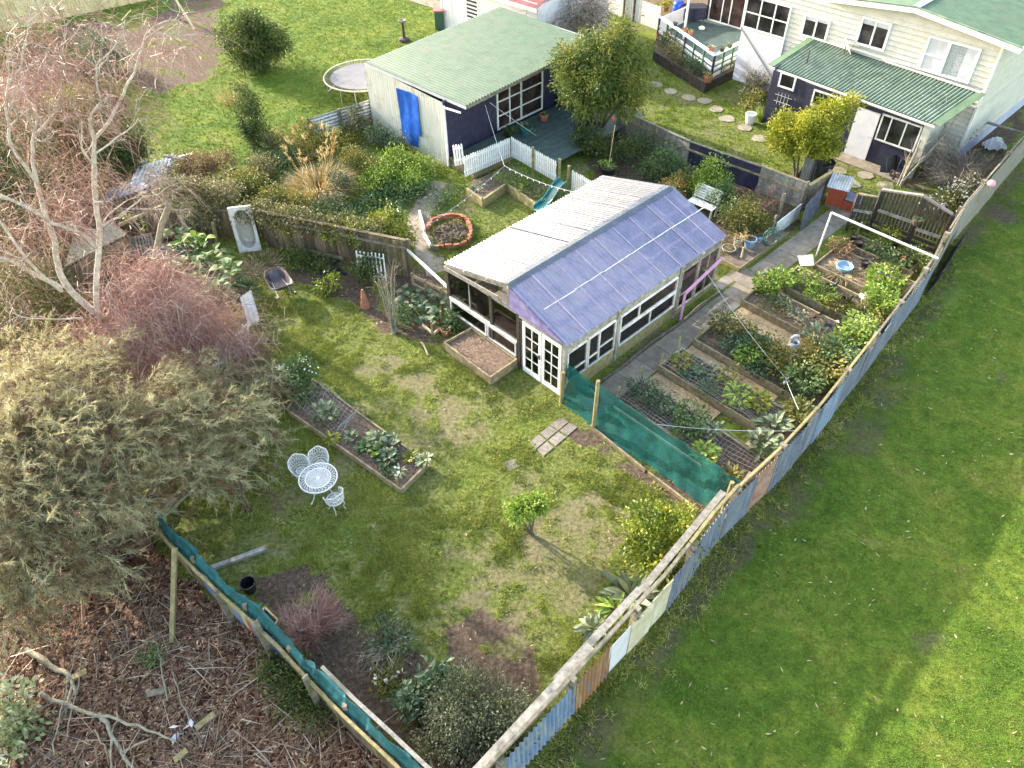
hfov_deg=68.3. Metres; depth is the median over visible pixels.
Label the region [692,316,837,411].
raised bed
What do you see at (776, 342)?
garden plant
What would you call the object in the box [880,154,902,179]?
black barrow
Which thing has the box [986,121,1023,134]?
long pole
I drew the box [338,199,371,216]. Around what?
strap plant
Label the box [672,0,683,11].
water drum
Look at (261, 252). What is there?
grass heap
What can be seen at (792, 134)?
golden shrub
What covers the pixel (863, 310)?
garden plant
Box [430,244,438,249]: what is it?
edging board
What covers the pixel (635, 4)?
picket fence
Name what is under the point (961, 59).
window
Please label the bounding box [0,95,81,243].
hedge shrub
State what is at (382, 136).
garden shrub
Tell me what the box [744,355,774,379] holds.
garden plant
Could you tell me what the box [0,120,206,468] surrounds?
leaf litter
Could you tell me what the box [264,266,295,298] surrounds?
wheelbarrow
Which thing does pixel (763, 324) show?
sawdust path
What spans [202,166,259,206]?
bank plant
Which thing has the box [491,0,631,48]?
vine tangle
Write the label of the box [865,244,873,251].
black pot
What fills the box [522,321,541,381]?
door
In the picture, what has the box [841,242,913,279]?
raised bed
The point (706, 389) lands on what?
garden plant
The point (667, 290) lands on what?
window
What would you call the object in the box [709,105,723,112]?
stepping stone
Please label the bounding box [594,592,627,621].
spiky plant
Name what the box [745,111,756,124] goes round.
bucket
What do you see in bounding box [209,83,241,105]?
dry stems
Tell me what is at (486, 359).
raised bed
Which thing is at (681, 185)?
garden bush
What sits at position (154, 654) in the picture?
weed patch
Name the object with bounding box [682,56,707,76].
planter bush
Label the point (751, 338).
garden plant
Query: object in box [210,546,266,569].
fallen timber
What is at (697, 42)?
house deck
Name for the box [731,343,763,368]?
garden plant
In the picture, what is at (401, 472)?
garden plant
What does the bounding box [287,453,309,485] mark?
garden chair
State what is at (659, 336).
edging log
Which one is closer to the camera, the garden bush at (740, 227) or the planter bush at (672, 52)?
the garden bush at (740, 227)
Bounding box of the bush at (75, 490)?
[0,306,309,677]
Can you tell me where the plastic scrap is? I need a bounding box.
[169,720,192,744]
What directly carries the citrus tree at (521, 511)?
on the ground at (504, 638)
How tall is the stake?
0.602 m
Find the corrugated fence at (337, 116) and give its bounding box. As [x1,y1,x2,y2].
[306,100,372,135]
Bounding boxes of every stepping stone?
[651,82,662,87]
[664,88,677,94]
[681,94,695,100]
[697,97,712,103]
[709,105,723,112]
[719,115,734,121]
[737,124,751,131]
[751,135,767,141]
[832,167,846,174]
[851,180,860,187]
[857,171,873,178]
[877,181,893,188]
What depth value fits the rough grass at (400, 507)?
19.63 m
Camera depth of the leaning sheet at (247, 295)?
24.44 m
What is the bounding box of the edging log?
[593,289,722,385]
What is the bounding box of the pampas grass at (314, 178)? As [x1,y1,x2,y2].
[273,122,364,207]
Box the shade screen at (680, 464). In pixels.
[559,364,750,513]
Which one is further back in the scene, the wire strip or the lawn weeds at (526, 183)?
the lawn weeds at (526, 183)
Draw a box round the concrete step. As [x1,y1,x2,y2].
[833,152,900,182]
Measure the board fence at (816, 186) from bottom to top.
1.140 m
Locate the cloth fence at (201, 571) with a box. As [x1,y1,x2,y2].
[146,501,430,767]
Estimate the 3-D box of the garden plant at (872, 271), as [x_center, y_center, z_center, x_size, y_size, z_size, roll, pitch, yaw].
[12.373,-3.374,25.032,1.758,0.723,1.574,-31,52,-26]
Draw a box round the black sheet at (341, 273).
[310,260,351,280]
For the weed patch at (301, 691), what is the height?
0.899 m
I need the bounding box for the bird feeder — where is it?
[610,116,614,156]
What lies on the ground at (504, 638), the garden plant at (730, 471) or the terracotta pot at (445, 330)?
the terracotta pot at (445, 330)
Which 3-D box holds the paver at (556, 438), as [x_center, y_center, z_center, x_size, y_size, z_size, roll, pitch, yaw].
[1.248,1.531,21.036,0.281,0.019,0.443,33,54,30]
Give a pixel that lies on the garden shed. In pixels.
(467, 71)
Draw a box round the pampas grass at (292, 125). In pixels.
[273,117,320,165]
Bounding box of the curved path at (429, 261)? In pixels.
[405,180,451,275]
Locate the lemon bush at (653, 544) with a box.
[614,481,720,591]
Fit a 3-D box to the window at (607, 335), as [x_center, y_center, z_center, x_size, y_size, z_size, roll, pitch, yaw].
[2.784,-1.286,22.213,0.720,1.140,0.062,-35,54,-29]
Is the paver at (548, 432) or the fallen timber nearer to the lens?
the fallen timber
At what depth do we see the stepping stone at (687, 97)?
35.98 m
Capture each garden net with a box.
[290,379,356,433]
[616,376,768,484]
[660,345,782,422]
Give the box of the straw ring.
[822,257,864,289]
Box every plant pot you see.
[500,124,517,137]
[656,0,673,11]
[722,244,735,253]
[732,232,746,248]
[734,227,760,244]
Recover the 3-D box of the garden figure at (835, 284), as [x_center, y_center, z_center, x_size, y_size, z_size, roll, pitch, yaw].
[10.612,-3.270,25.077,0.416,0.317,0.228,-1,45,0]
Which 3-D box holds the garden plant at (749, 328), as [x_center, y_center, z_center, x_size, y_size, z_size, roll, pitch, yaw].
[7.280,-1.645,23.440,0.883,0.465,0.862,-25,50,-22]
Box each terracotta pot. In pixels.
[439,325,453,335]
[538,111,548,121]
[702,72,712,82]
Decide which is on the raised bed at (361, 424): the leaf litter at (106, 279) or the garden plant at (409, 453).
the garden plant at (409, 453)
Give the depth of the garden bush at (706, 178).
28.87 m
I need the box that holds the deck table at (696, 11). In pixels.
[681,3,706,21]
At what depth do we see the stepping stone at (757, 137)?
33.01 m
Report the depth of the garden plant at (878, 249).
26.50 m
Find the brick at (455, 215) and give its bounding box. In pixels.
[453,213,458,218]
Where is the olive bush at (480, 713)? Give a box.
[399,651,542,767]
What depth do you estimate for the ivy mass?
27.71 m
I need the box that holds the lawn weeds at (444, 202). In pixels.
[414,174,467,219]
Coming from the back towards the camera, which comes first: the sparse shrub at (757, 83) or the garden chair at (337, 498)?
the sparse shrub at (757, 83)
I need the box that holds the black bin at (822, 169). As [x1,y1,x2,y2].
[815,157,835,178]
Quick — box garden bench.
[688,183,722,219]
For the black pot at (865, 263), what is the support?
on the raised bed at (854, 284)
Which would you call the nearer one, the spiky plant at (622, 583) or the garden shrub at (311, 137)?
the spiky plant at (622, 583)
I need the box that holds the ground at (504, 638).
[0,0,1023,767]
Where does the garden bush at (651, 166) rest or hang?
on the ground at (504, 638)
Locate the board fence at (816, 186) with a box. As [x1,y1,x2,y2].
[799,169,833,210]
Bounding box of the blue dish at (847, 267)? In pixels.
[836,260,853,272]
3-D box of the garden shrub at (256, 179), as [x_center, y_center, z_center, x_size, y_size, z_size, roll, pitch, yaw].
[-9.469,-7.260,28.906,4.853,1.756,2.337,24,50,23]
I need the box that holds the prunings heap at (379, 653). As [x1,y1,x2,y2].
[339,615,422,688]
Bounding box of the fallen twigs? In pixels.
[0,467,398,767]
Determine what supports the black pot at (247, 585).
on the ground at (504, 638)
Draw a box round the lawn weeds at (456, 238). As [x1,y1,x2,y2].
[425,216,473,242]
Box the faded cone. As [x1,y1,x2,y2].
[360,289,369,309]
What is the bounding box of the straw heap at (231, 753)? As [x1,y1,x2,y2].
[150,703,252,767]
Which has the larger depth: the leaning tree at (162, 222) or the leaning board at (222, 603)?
the leaning tree at (162, 222)
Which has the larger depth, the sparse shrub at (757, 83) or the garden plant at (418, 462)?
the sparse shrub at (757, 83)
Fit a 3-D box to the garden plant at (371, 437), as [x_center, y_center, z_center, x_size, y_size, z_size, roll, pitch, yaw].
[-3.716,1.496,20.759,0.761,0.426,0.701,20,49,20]
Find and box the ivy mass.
[152,167,253,243]
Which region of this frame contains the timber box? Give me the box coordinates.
[261,607,280,633]
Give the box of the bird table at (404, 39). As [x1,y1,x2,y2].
[398,18,409,42]
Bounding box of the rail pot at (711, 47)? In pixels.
[708,44,716,50]
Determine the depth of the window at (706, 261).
24.60 m
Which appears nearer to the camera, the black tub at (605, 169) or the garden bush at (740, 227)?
the garden bush at (740, 227)
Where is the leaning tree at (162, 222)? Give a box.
[119,147,199,291]
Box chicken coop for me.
[824,172,862,210]
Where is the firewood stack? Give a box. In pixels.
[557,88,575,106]
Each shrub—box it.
[0,16,98,88]
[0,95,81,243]
[0,225,105,369]
[13,74,122,175]
[29,158,149,264]
[35,81,97,123]
[67,25,136,85]
[77,104,159,184]
[163,247,218,315]
[207,3,296,75]
[210,160,321,213]
[226,192,387,245]
[228,79,272,153]
[244,126,293,183]
[259,351,326,408]
[270,581,359,658]
[276,114,340,155]
[310,164,358,214]
[333,139,384,186]
[343,102,369,137]
[361,114,413,154]
[361,142,441,196]
[386,655,466,726]
[733,65,771,101]
[733,85,768,114]
[739,60,772,93]
[745,182,781,214]
[759,88,867,177]
[913,129,1012,195]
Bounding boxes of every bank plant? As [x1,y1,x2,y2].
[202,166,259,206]
[238,138,307,176]
[269,203,375,252]
[288,122,366,163]
[303,195,367,224]
[348,148,406,193]
[376,171,442,206]
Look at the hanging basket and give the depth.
26.23 m
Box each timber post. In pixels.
[117,203,164,226]
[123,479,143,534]
[169,547,177,642]
[211,222,218,246]
[776,193,785,220]
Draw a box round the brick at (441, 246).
[437,243,443,249]
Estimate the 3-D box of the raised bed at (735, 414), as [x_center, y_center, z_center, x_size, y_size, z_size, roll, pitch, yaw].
[6.356,0.387,21.851,1.130,0.304,4.494,-35,54,-29]
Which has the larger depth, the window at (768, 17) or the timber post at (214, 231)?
the window at (768, 17)
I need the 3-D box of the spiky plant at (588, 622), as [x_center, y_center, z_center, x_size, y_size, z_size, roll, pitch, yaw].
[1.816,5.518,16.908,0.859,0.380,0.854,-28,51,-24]
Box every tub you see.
[592,158,618,175]
[744,235,756,248]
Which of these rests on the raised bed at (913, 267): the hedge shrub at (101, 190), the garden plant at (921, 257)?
the garden plant at (921, 257)
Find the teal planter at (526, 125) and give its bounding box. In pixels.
[512,120,535,134]
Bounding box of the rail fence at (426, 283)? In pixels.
[407,249,447,305]
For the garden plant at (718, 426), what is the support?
on the raised bed at (744, 459)
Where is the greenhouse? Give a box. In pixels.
[443,175,726,395]
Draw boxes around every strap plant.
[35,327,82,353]
[222,277,259,303]
[247,163,304,191]
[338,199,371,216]
[354,186,407,216]
[753,102,763,121]
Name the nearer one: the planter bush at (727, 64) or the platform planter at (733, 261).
the platform planter at (733, 261)
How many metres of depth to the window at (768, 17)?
33.96 m
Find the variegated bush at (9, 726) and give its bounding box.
[0,671,52,767]
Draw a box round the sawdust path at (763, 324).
[646,307,810,420]
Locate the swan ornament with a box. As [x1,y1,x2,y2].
[788,334,800,351]
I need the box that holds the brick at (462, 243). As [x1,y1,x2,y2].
[460,240,466,246]
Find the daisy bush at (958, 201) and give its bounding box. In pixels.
[919,166,982,220]
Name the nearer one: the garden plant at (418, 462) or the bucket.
the garden plant at (418, 462)
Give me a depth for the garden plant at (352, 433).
20.91 m
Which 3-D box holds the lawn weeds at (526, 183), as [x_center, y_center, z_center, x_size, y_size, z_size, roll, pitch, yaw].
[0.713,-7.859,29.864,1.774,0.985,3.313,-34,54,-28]
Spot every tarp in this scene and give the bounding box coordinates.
[396,88,421,147]
[980,137,1006,150]
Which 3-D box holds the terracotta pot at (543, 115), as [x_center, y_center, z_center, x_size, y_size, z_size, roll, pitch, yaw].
[1.448,-11.925,33.569,0.436,0.399,0.516,25,51,24]
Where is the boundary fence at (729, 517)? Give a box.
[473,133,1023,767]
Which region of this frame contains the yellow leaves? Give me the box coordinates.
[117,210,146,230]
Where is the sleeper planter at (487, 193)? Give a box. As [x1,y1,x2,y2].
[466,165,557,211]
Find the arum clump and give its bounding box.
[163,226,245,306]
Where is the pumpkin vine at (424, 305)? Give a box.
[390,283,452,324]
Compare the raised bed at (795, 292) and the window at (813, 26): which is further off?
the window at (813, 26)
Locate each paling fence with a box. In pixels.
[0,0,60,31]
[55,0,143,17]
[109,207,265,237]
[257,209,412,277]
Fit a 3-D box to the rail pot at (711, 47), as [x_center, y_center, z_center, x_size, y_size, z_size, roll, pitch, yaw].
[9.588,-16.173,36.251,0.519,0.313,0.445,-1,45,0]
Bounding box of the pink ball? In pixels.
[987,180,995,187]
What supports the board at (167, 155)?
on the board at (168, 159)
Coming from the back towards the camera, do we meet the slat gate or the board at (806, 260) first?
the slat gate
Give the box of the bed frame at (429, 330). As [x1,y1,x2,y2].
[422,323,439,334]
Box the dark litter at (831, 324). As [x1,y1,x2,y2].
[798,312,843,331]
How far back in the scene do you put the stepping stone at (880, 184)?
30.14 m
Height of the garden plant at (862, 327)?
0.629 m
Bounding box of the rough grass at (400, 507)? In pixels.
[136,231,760,767]
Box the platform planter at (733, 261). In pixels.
[721,226,788,271]
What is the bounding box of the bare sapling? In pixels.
[374,258,407,333]
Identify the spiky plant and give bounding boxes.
[572,610,616,648]
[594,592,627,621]
[600,571,658,614]
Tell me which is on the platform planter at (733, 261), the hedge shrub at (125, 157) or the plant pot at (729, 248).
the plant pot at (729, 248)
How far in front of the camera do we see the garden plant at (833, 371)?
21.61 m
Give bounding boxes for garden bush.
[564,121,621,161]
[603,124,662,164]
[628,140,695,182]
[658,164,700,197]
[685,152,734,198]
[701,175,741,223]
[718,199,761,242]
[727,189,781,235]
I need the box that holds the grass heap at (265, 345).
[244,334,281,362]
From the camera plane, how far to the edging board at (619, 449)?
20.64 m
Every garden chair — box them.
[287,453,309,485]
[307,446,329,476]
[322,486,345,515]
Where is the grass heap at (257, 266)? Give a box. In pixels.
[226,257,267,282]
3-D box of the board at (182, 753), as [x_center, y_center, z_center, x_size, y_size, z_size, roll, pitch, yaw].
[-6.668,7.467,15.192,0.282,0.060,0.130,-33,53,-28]
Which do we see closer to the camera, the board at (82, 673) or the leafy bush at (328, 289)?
the board at (82, 673)
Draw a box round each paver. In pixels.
[505,459,519,470]
[530,435,545,448]
[537,442,553,455]
[540,426,556,438]
[549,432,565,445]
[550,418,567,429]
[560,423,576,435]
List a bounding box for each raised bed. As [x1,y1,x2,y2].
[286,378,430,493]
[444,327,516,384]
[618,380,770,490]
[657,347,808,446]
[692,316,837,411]
[739,286,870,366]
[775,266,891,332]
[811,246,914,309]
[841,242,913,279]
[850,235,918,271]
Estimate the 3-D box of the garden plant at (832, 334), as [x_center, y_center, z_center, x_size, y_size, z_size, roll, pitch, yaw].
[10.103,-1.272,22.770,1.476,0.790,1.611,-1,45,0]
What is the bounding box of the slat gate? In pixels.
[844,193,877,230]
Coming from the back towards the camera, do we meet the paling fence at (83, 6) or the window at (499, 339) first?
the paling fence at (83, 6)
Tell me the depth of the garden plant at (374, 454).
20.46 m
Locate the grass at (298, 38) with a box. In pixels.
[16,0,439,220]
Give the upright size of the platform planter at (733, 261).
0.185 m
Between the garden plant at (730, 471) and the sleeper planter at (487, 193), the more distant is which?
the sleeper planter at (487, 193)
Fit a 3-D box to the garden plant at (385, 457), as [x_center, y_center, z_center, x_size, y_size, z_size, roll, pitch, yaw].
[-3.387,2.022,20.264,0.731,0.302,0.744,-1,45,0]
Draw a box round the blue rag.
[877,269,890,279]
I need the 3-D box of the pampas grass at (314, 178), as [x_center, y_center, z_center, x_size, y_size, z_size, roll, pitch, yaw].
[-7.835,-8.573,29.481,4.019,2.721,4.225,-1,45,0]
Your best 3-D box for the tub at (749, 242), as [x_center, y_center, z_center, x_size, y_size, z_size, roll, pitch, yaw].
[8.482,-5.050,26.939,0.466,0.340,0.455,-1,45,0]
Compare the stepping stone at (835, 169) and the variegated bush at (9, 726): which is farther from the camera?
the stepping stone at (835, 169)
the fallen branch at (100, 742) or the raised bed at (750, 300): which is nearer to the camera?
the fallen branch at (100, 742)
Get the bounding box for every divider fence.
[616,110,690,162]
[687,139,761,190]
[756,164,810,207]
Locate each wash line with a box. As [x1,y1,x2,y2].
[657,424,745,430]
[705,270,798,409]
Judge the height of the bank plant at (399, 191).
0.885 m
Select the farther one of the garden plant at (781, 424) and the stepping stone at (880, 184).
the stepping stone at (880, 184)
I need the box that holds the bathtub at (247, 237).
[227,205,261,252]
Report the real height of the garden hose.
1.020 m
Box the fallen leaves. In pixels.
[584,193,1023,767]
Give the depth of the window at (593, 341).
21.93 m
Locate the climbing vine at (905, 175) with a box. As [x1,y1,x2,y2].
[896,96,961,187]
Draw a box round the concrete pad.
[410,0,439,7]
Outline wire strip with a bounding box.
[336,407,358,431]
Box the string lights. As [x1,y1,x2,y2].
[427,106,572,225]
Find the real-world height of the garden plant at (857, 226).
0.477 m
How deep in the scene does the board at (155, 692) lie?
16.09 m
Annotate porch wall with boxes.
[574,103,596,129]
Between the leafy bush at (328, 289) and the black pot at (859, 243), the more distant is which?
the black pot at (859, 243)
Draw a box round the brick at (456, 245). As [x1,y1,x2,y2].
[453,243,459,249]
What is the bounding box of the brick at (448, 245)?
[445,243,451,249]
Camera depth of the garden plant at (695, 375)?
22.27 m
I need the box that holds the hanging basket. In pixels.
[912,215,923,226]
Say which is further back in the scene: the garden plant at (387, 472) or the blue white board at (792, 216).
the blue white board at (792, 216)
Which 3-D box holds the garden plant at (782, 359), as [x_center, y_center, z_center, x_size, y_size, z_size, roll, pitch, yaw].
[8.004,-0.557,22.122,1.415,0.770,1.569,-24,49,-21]
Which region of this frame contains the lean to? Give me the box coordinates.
[762,37,984,178]
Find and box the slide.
[533,176,566,210]
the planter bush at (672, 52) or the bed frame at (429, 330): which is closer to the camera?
the bed frame at (429, 330)
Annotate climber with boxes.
[351,246,388,289]
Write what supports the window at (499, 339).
in the greenhouse
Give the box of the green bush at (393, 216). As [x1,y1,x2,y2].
[360,198,419,246]
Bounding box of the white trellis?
[355,251,385,279]
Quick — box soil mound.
[429,218,468,244]
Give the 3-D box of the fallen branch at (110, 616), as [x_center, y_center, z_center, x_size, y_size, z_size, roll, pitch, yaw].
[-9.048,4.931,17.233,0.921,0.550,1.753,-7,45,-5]
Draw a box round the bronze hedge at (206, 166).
[157,145,239,192]
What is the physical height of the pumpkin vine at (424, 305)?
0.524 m
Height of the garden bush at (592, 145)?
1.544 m
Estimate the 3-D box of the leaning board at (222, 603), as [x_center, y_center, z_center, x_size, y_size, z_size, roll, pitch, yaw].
[-6.445,4.990,16.923,0.153,1.187,0.172,28,52,26]
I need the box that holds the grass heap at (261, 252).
[235,247,289,281]
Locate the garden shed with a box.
[364,7,600,165]
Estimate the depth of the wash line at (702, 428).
19.79 m
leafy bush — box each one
[276,238,336,277]
[310,267,342,299]
[388,301,422,331]
[441,305,466,335]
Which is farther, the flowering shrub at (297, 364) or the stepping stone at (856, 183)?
the stepping stone at (856, 183)
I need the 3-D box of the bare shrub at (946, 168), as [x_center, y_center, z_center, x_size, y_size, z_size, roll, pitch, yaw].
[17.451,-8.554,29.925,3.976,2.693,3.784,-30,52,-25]
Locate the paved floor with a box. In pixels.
[496,278,674,302]
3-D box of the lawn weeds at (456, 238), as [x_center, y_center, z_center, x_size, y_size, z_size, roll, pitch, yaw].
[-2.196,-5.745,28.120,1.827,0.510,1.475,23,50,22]
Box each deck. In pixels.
[449,104,644,178]
[656,0,741,76]
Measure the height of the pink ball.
0.280 m
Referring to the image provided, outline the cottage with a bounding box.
[440,0,608,33]
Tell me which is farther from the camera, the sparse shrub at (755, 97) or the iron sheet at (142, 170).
the sparse shrub at (755, 97)
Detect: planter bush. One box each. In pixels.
[656,24,689,66]
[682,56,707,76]
[715,57,735,72]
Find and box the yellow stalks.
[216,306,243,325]
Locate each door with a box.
[496,80,521,129]
[521,68,542,118]
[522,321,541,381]
[541,333,561,395]
[707,0,746,29]
[844,107,880,159]
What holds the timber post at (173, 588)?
on the ground at (504, 638)
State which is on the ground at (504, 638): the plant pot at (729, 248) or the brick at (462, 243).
the brick at (462, 243)
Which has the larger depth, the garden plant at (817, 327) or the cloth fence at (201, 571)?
the garden plant at (817, 327)
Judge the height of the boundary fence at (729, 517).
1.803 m
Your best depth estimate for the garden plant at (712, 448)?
19.85 m
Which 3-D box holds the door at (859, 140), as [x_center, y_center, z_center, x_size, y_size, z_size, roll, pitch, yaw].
[14.345,-10.266,31.005,0.084,2.000,0.950,-35,54,-29]
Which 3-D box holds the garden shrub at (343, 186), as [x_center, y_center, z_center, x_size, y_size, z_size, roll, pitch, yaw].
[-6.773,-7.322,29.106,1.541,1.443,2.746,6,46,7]
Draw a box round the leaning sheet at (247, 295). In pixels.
[240,290,258,326]
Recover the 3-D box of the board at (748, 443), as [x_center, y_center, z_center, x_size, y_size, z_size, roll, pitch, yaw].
[6.694,1.431,20.507,0.903,0.070,0.220,-34,54,-29]
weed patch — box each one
[131,642,169,675]
[239,638,348,742]
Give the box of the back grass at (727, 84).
[428,40,1006,264]
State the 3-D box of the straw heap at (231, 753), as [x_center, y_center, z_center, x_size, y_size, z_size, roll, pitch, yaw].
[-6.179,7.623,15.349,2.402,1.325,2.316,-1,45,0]
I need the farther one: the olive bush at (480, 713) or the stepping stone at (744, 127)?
the stepping stone at (744, 127)
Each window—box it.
[450,300,487,335]
[465,0,478,18]
[487,325,516,356]
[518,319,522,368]
[566,339,587,382]
[586,331,600,367]
[598,319,616,359]
[617,292,675,346]
[619,277,678,330]
[676,259,699,309]
[693,245,720,297]
[742,0,792,39]
[778,71,796,90]
[800,13,831,42]
[810,89,840,106]
[855,16,892,51]
[874,113,922,152]
[917,35,951,75]
[939,41,982,83]
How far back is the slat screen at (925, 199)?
26.53 m
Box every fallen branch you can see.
[23,647,77,718]
[38,690,176,741]
[52,617,79,754]
[66,653,81,735]
[94,569,139,639]
[94,729,113,767]
[100,553,143,578]
[137,630,183,700]
[140,565,178,641]
[169,672,188,720]
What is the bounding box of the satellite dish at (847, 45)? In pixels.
[844,35,856,54]
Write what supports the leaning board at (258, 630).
on the ground at (504, 638)
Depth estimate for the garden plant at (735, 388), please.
21.39 m
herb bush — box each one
[357,609,422,664]
[363,657,410,697]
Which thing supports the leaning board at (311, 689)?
on the ground at (504, 638)
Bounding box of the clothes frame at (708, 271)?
[679,257,723,321]
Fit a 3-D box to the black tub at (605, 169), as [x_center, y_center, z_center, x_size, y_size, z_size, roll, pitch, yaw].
[4.036,-8.957,30.925,0.949,0.560,1.225,-35,54,-29]
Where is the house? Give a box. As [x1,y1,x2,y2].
[637,0,1023,160]
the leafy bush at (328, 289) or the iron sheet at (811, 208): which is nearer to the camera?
the leafy bush at (328, 289)
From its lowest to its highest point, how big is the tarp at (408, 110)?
2.370 m
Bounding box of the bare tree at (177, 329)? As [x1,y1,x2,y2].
[0,0,310,402]
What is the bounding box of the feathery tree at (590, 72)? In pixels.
[543,8,661,128]
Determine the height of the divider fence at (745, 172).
1.090 m
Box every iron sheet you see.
[100,171,162,203]
[131,155,173,182]
[799,157,814,180]
[799,186,823,231]
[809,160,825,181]
[926,232,966,294]
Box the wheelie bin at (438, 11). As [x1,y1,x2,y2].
[433,6,444,29]
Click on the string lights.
(493, 175)
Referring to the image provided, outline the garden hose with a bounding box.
[762,215,778,245]
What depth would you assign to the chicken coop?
28.66 m
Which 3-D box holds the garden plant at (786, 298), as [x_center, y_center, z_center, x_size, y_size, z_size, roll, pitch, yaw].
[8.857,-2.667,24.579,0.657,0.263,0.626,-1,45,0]
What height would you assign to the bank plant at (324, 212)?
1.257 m
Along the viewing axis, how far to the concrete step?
31.17 m
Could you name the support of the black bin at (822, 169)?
on the ground at (504, 638)
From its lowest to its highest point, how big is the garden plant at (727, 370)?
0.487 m
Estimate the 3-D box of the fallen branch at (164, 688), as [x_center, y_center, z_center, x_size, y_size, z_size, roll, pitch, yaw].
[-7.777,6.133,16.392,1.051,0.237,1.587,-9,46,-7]
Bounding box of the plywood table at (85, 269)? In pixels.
[63,222,133,288]
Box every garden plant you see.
[310,399,341,425]
[322,430,340,445]
[342,428,359,442]
[353,437,377,455]
[366,428,391,448]
[368,444,380,457]
[373,448,398,470]
[376,432,402,454]
[380,464,396,478]
[391,463,409,479]
[402,448,417,463]
[415,452,432,469]
[469,182,483,191]
[623,373,663,407]
[642,386,679,416]
[661,414,704,445]
[667,351,694,373]
[670,397,712,437]
[677,362,704,380]
[690,362,720,382]
[692,439,722,463]
[696,376,721,401]
[699,417,724,441]
[706,306,746,342]
[714,364,743,390]
[716,331,751,358]
[721,381,753,411]
[721,461,745,489]
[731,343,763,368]
[732,319,761,338]
[736,329,775,359]
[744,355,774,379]
[745,386,775,417]
[746,426,780,461]
[749,328,790,364]
[750,410,794,441]
[751,269,783,297]
[755,293,800,316]
[761,342,808,386]
[765,264,796,290]
[773,294,793,307]
[779,359,829,405]
[781,394,815,429]
[787,305,808,320]
[791,267,823,288]
[793,313,825,333]
[795,333,840,371]
[797,321,835,348]
[799,280,840,305]
[803,350,854,394]
[818,334,862,372]
[819,292,856,314]
[825,236,855,257]
[825,340,856,367]
[826,323,868,365]
[828,235,843,246]
[836,306,880,351]
[843,312,880,347]
[847,218,870,235]
[849,296,887,324]
[860,278,902,306]
[863,237,891,258]
[864,262,913,292]
[865,286,900,318]
[875,222,901,244]
[878,247,912,271]
[897,244,933,270]
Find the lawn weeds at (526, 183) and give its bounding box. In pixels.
[490,161,559,201]
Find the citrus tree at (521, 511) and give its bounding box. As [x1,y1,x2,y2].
[498,489,553,534]
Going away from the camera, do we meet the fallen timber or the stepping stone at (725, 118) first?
the fallen timber
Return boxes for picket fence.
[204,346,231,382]
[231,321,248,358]
[453,144,463,165]
[463,138,509,176]
[511,137,560,193]
[566,165,591,194]
[609,0,622,16]
[622,0,660,28]
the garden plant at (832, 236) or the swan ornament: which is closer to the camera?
the swan ornament
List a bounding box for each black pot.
[239,576,255,594]
[850,234,857,240]
[854,239,863,247]
[861,259,869,268]
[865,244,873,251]
[892,241,899,247]
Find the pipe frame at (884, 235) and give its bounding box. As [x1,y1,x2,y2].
[815,212,938,259]
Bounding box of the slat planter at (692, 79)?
[653,39,734,92]
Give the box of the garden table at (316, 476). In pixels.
[298,462,337,504]
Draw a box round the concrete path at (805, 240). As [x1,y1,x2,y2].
[600,208,856,395]
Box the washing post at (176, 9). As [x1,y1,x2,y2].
[171,0,194,29]
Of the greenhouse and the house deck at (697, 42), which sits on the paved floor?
the greenhouse
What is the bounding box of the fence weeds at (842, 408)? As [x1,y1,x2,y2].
[530,237,972,767]
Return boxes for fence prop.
[298,247,343,259]
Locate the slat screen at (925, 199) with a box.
[866,188,954,254]
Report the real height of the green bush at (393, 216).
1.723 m
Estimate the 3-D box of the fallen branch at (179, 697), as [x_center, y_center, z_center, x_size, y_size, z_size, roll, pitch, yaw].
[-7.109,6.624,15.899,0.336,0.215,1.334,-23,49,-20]
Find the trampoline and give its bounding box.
[323,59,371,107]
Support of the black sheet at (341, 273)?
on the ground at (504, 638)
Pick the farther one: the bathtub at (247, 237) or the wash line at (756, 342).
the bathtub at (247, 237)
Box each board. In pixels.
[63,668,86,683]
[145,153,191,164]
[147,687,164,697]
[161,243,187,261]
[162,154,187,160]
[172,748,187,762]
[194,711,215,730]
[213,589,235,623]
[251,619,276,658]
[302,674,321,707]
[418,210,425,232]
[423,232,430,246]
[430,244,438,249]
[589,425,645,472]
[647,471,698,511]
[745,425,769,447]
[775,203,801,232]
[798,254,813,265]
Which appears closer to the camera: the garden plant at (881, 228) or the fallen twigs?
the fallen twigs
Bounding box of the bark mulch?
[0,478,418,767]
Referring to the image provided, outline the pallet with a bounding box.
[131,233,153,257]
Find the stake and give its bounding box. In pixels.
[430,321,433,336]

